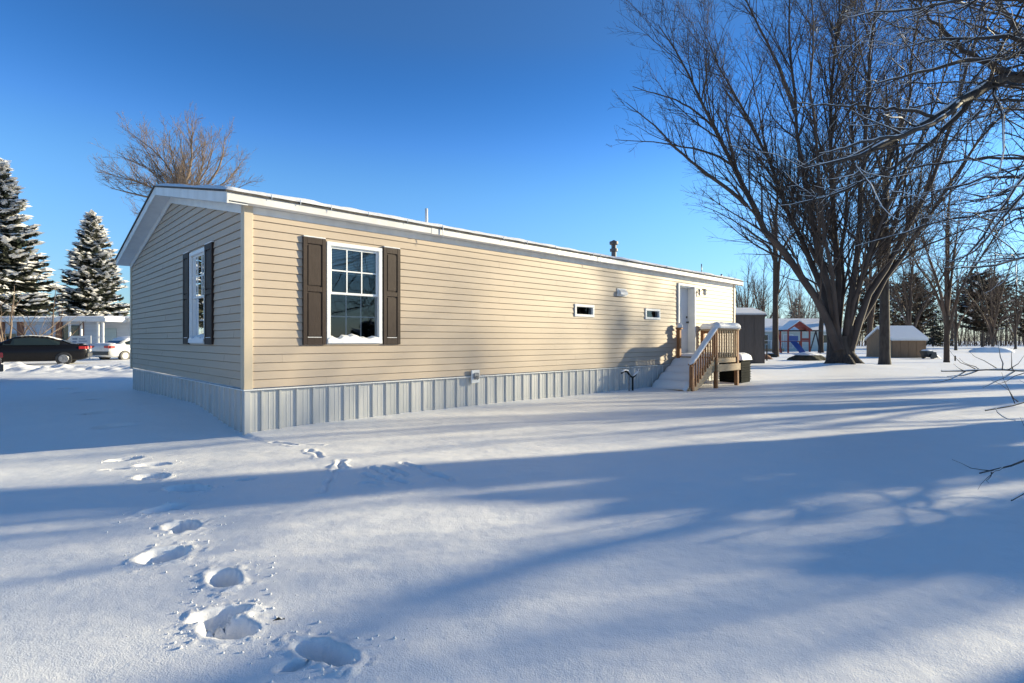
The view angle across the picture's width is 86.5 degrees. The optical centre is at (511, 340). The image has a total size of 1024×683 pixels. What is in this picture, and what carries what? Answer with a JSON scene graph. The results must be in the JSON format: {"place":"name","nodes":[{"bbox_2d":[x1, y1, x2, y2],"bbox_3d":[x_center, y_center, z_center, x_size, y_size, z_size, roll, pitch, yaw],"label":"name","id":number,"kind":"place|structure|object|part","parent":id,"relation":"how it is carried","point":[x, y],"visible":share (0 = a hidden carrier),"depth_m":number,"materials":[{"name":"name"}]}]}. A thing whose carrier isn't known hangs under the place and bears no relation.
{"place":"outdoors","nodes":[
{"label":"outdoors","id":0,"kind":"place"},
{"bbox_2d":[0,341,1023,682],"bbox_3d":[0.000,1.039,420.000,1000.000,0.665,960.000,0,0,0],"label":"ground","id":1,"kind":"structure","parent":0,"point":[780,519],"depth_m":3.31,"materials":[{"name":"white snow"}]},
{"bbox_2d":[0,352,3,371],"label":"parked car","id":2,"kind":"object","parent":1,"relation":"on","point":[1,365],"visible":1,"depth_m":15.83,"materials":[{"name":"red paint"}]},
{"bbox_2d":[0,158,66,339],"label":"spruce tree","id":3,"kind":"object","parent":1,"relation":"on","point":[20,266],"visible":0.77,"depth_m":44.09,"materials":[{"name":"green plant"}]},
{"bbox_2d":[0,286,83,341],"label":"bare shrub","id":4,"kind":"object","parent":1,"relation":"on","point":[11,325],"visible":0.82,"depth_m":30.04,"materials":[{"name":"brown plant"}]},
{"bbox_2d":[0,290,84,340],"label":"bare shrub","id":5,"kind":"object","parent":1,"relation":"on","point":[36,333],"visible":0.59,"depth_m":35.97,"materials":[{"name":"brown plant"}]},
{"bbox_2d":[0,335,91,363],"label":"parked car","id":6,"kind":"object","parent":1,"relation":"on","point":[27,348],"visible":0.98,"depth_m":26.59,"materials":[{"name":"black paint"}]},
{"bbox_3d":[-23.320,0.060,26.453,2.100,0.360,0.170,0,0,-32],"label":"side window","id":7,"kind":"part","parent":6,"relation":"part of","materials":[{"name":"black glass"}]},
{"bbox_2d":[0,316,129,345],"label":"white house","id":8,"kind":"structure","parent":1,"relation":"on","point":[101,329],"depth_m":40.94,"materials":[{"name":"white"}]},
{"bbox_2d":[4,333,16,339],"bbox_3d":[-37.680,0.080,40.934,0.920,1.220,0.048,0,0,0],"label":"window","id":9,"kind":"structure","parent":8,"relation":"in","point":[5,334],"depth_m":40.94,"materials":[{"name":"glass"}]},
{"bbox_2d":[62,325,79,339],"bbox_3d":[-33.160,-0.570,40.934,1.270,1.070,0.048,0,0,0],"label":"window","id":10,"kind":"structure","parent":8,"relation":"in","point":[65,334],"depth_m":40.94,"materials":[{"name":"grey glass"}]},
{"bbox_2d":[104,328,116,342],"bbox_3d":[-30.225,0.180,40.969,0.900,2.200,0.058,0,0,0],"label":"door","id":11,"kind":"structure","parent":8,"relation":"in","point":[109,333],"depth_m":40.94,"materials":[{"name":"white"}]},
{"bbox_2d":[70,336,90,358],"bbox_3d":[-26.930,0.605,33.995,1.300,1.750,0.050,0,0,0],"label":"yard sign","id":12,"kind":"object","parent":1,"relation":"on","point":[81,339],"visible":0.71,"depth_m":33.98,"materials":[{"name":"white plastic"}]},
{"bbox_2d":[52,209,129,315],"bbox_3d":[-38.566,-5.103,49.918,8.069,13.566,8.248,0,0,0],"label":"spruce tree","id":13,"kind":"object","parent":1,"relation":"on","point":[92,261],"visible":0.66,"depth_m":49.15,"materials":[{"name":"green plant"}]},
{"bbox_2d":[91,336,129,359],"bbox_3d":[-24.145,0.505,34.983,1.890,1.569,4.755,0,0,18],"label":"parked car","id":14,"kind":"object","parent":1,"relation":"on","point":[119,347],"visible":0.52,"depth_m":33.02,"materials":[{"name":"white paint"}]},
{"bbox_2d":[88,100,264,216],"bbox_3d":[-28.433,-9.209,44.900,18.497,21.579,8.437,0,0,7],"label":"cottonwood tree","id":15,"kind":"object","parent":1,"relation":"on","point":[182,177],"visible":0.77,"depth_m":44.85,"materials":[{"name":"brown plant"}]},
{"bbox_2d":[100,455,427,682],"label":"snow crumbs","id":16,"kind":"object","parent":1,"relation":"on","point":[268,656],"visible":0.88,"depth_m":2.42,"materials":[{"name":"white snow"}]},
{"bbox_2d":[115,183,743,435],"bbox_3d":[-0.857,-0.617,14.511,14.780,4.194,7.894,0,0,-44],"label":"mobile home","id":17,"kind":"object","parent":1,"relation":"on","point":[246,291],"visible":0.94,"depth_m":8.89,"materials":[{"name":"beige plastic"}]},
{"bbox_2d":[188,247,231,354],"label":"window","id":18,"kind":"structure","parent":17,"relation":"in","point":[196,258],"depth_m":8.55,"materials":[{"name":"white plastic"}]},
{"bbox_2d":[326,241,381,343],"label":"window","id":19,"kind":"structure","parent":17,"relation":"in","point":[353,272],"depth_m":8.21,"materials":[{"name":"clear glass"}]},
{"bbox_2d":[574,304,593,316],"bbox_3d":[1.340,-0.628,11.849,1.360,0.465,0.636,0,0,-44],"label":"window","id":20,"kind":"structure","parent":17,"relation":"in","point":[581,310],"depth_m":11.80,"materials":[{"name":"white plastic"}]},
{"bbox_2d":[645,308,659,319],"bbox_3d":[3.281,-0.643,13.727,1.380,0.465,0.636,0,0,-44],"label":"window","id":21,"kind":"structure","parent":17,"relation":"in","point":[654,314],"depth_m":13.70,"materials":[{"name":"white plastic"}]},
{"bbox_2d":[680,288,688,352],"bbox_3d":[4.592,-0.529,14.802,0.816,1.777,0.110,0,0,-44],"label":"door","id":22,"kind":"structure","parent":17,"relation":"in","point":[684,321],"depth_m":14.95,"materials":[{"name":"white metal"}]},
{"bbox_2d":[621,369,639,390],"bbox_3d":[2.716,0.962,12.482,0.716,0.602,0.067,0,0,-44],"label":"utility pipe","id":23,"kind":"object","parent":1,"relation":"on","point":[629,373],"visible":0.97,"depth_m":12.45,"materials":[{"name":"metal"}]},
{"bbox_2d":[652,322,740,391],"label":"porch steps","id":24,"kind":"structure","parent":1,"relation":"on","point":[697,368],"depth_m":13.58,"materials":[{"name":"brown wood"}]},
{"bbox_2d":[719,353,751,382],"bbox_3d":[6.295,0.765,15.385,0.720,0.827,0.720,0,0,-44],"label":"air conditioner","id":25,"kind":"object","parent":1,"relation":"on","point":[745,359],"visible":0.66,"depth_m":15.16,"materials":[{"name":"metal"}]},
{"bbox_2d":[727,250,766,307],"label":"bare tree","id":26,"kind":"object","parent":1,"relation":"on","point":[747,296],"visible":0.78,"depth_m":61.89,"materials":[{"name":"brown plant"}]},
{"bbox_2d":[735,308,766,362],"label":"brown shed","id":27,"kind":"structure","parent":1,"relation":"on","point":[751,321],"depth_m":28.00,"materials":[{"name":"wood"}]},
{"bbox_2d":[742,247,791,317],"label":"bare tree","id":28,"kind":"object","parent":1,"relation":"on","point":[760,299],"visible":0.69,"depth_m":74.54,"materials":[{"name":"brown plant"}]},
{"bbox_2d":[766,345,767,360],"bbox_3d":[14.684,0.830,31.368,0.060,1.100,0.060,0,0,0],"label":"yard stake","id":29,"kind":"object","parent":1,"relation":"on","point":[766,352],"visible":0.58,"depth_m":31.34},
{"bbox_2d":[743,157,808,356],"bbox_3d":[18.046,-6.340,37.229,4.215,15.373,3.557,0,0,-32],"label":"bare tree","id":30,"kind":"object","parent":1,"relation":"on","point":[776,292],"visible":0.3,"depth_m":37.46,"materials":[{"name":"brown plant"}]},
{"bbox_2d":[778,275,816,317],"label":"bare tree","id":31,"kind":"object","parent":1,"relation":"on","point":[799,298],"visible":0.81,"depth_m":79.61,"materials":[{"name":"brown plant"}]},
{"bbox_2d":[787,298,807,317],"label":"pine tree","id":32,"kind":"object","parent":1,"relation":"on","point":[793,303],"visible":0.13,"depth_m":94.84,"materials":[{"name":"green plant"}]},
{"bbox_2d":[778,320,821,352],"bbox_3d":[25.697,-0.205,48.320,4.300,3.170,3.241,0,0,0],"label":"playset","id":33,"kind":"object","parent":1,"relation":"on","point":[800,325],"visible":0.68,"depth_m":48.27,"materials":[{"name":"red paint"}]},
{"bbox_2d":[765,318,842,351],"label":"ranch house","id":34,"kind":"structure","parent":1,"relation":"on","point":[812,323],"depth_m":56.00,"materials":[{"name":"white"}]},
{"bbox_2d":[783,334,792,347],"bbox_3d":[28.400,0.130,55.974,1.020,1.420,0.048,0,0,0],"label":"window","id":35,"kind":"structure","parent":34,"relation":"in","point":[784,335],"depth_m":55.99,"materials":[{"name":"grey"}]},
{"bbox_2d":[787,352,825,360],"bbox_3d":[17.150,0.975,31.335,2.486,0.580,1.332,0,0,0],"label":"brush pile","id":36,"kind":"object","parent":1,"relation":"on","point":[807,356],"visible":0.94,"depth_m":31.05,"materials":[{"name":"white snow"}]},
{"bbox_2d":[608,0,1023,363],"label":"maple tree","id":37,"kind":"object","parent":1,"relation":"on","point":[822,228],"visible":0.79,"depth_m":23.51,"materials":[{"name":"brown plant"}]},
{"bbox_2d":[803,220,847,352],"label":"bare tree","id":38,"kind":"object","parent":1,"relation":"on","point":[820,336],"visible":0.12,"depth_m":49.85,"materials":[{"name":"brown plant"}]},
{"bbox_2d":[800,221,874,312],"bbox_3d":[34.154,-6.670,57.946,8.064,15.996,6.897,0,0,0],"label":"bare tree","id":39,"kind":"object","parent":1,"relation":"on","point":[818,270],"visible":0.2,"depth_m":58.03,"materials":[{"name":"brown plant"}]},
{"bbox_2d":[843,278,898,335],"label":"pine tree","id":40,"kind":"object","parent":1,"relation":"on","point":[875,323],"visible":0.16,"depth_m":89.41,"materials":[{"name":"green plant"}]},
{"bbox_2d":[723,0,1023,500],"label":"shade tree","id":41,"kind":"object","parent":1,"relation":"on","point":[1004,77],"visible":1,"depth_m":6.27,"materials":[{"name":"brown plant"}]},
{"bbox_2d":[846,204,900,334],"bbox_3d":[25.659,-4.731,39.122,4.655,12.210,3.160,0,0,23],"label":"bare tree","id":42,"kind":"object","parent":1,"relation":"on","point":[870,317],"visible":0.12,"depth_m":38.87,"materials":[{"name":"brown plant"}]},
{"bbox_2d":[735,282,1023,345],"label":"distant woods","id":43,"kind":"object","parent":1,"relation":"on","point":[1006,331],"visible":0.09,"depth_m":117.06,"materials":[{"name":"brown plant"}]},
{"bbox_2d":[835,48,927,364],"bbox_3d":[17.578,-6.385,26.110,4.290,15.504,3.498,0,0,0],"label":"bare tree","id":44,"kind":"object","parent":1,"relation":"on","point":[884,358],"visible":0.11,"depth_m":26.03,"materials":[{"name":"brown plant"}]},
{"bbox_2d":[864,326,928,357],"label":"tan shed","id":45,"kind":"structure","parent":1,"relation":"on","point":[907,341],"depth_m":36.04,"materials":[{"name":"beige wood"}]},
{"bbox_2d":[889,272,941,330],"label":"pine tree","id":46,"kind":"object","parent":1,"relation":"on","point":[900,321],"visible":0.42,"depth_m":78.89,"materials":[{"name":"green plant"}]},
{"bbox_2d":[862,190,983,327],"bbox_3d":[37.647,-6.949,51.336,8.477,16.640,9.592,0,0,-30],"label":"bare tree","id":47,"kind":"object","parent":1,"relation":"on","point":[910,305],"visible":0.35,"depth_m":51.67,"materials":[{"name":"brown plant"}]},
{"bbox_2d":[913,252,942,332],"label":"bare tree","id":48,"kind":"object","parent":1,"relation":"on","point":[922,331],"visible":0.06,"depth_m":84.67,"materials":[{"name":"brown plant"}]},
{"bbox_2d":[919,297,953,346],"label":"pine tree","id":49,"kind":"object","parent":1,"relation":"on","point":[939,339],"visible":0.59,"depth_m":99.34,"materials":[{"name":"green plant"}]},
{"bbox_2d":[856,330,1023,346],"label":"distant thicket","id":50,"kind":"object","parent":1,"relation":"on","point":[962,342],"visible":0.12,"depth_m":113.56,"materials":[{"name":"brown plant"}]},
{"bbox_2d":[889,136,1019,361],"bbox_3d":[23.162,-5.050,28.619,5.794,12.876,5.351,0,0,-12],"label":"bare tree","id":51,"kind":"object","parent":1,"relation":"on","point":[943,304],"visible":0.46,"depth_m":28.85,"materials":[{"name":"brown plant"}]},
{"bbox_2d":[936,262,988,349],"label":"bare tree","id":52,"kind":"object","parent":1,"relation":"on","point":[955,326],"visible":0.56,"depth_m":59.90,"materials":[{"name":"brown plant"}]},
{"bbox_2d":[950,268,1022,346],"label":"pine tree","id":53,"kind":"object","parent":1,"relation":"on","point":[975,323],"visible":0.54,"depth_m":74.01,"materials":[{"name":"plant"}]},
{"bbox_2d":[953,226,1023,346],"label":"bare tree","id":54,"kind":"object","parent":1,"relation":"on","point":[991,323],"visible":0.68,"depth_m":54.70,"materials":[{"name":"brown plant"}]},
{"bbox_2d":[969,347,1014,352],"bbox_3d":[44.981,0.932,51.388,4.394,0.631,2.151,0,0,0],"label":"yard mound","id":55,"kind":"object","parent":1,"relation":"on","point":[992,350],"visible":0.91,"depth_m":50.71,"materials":[{"name":"white snow"}]},
{"bbox_2d":[975,247,1023,348],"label":"bare tree","id":56,"kind":"object","parent":1,"relation":"on","point":[1016,319],"visible":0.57,"depth_m":69.87,"materials":[{"name":"brown plant"}]},
{"bbox_2d":[1007,280,1023,336],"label":"pine tree","id":57,"kind":"object","parent":1,"relation":"on","point":[1020,329],"visible":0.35,"depth_m":82.70,"materials":[{"name":"green plant"}]},
{"bbox_2d":[0,0,1023,340],"label":"sky","id":58,"kind":"structure","parent":0,"point":[498,117],"materials":[{"name":"blue"}]},
{"bbox_2d":[919,349,939,358],"bbox_3d":[26.514,0.890,34.486,1.211,0.610,0.700,0,0,-11],"label":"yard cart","id":59,"kind":"object","parent":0,"point":[925,353],"visible":1,"depth_m":34.26,"materials":[{"name":"black metal"}]}
]}

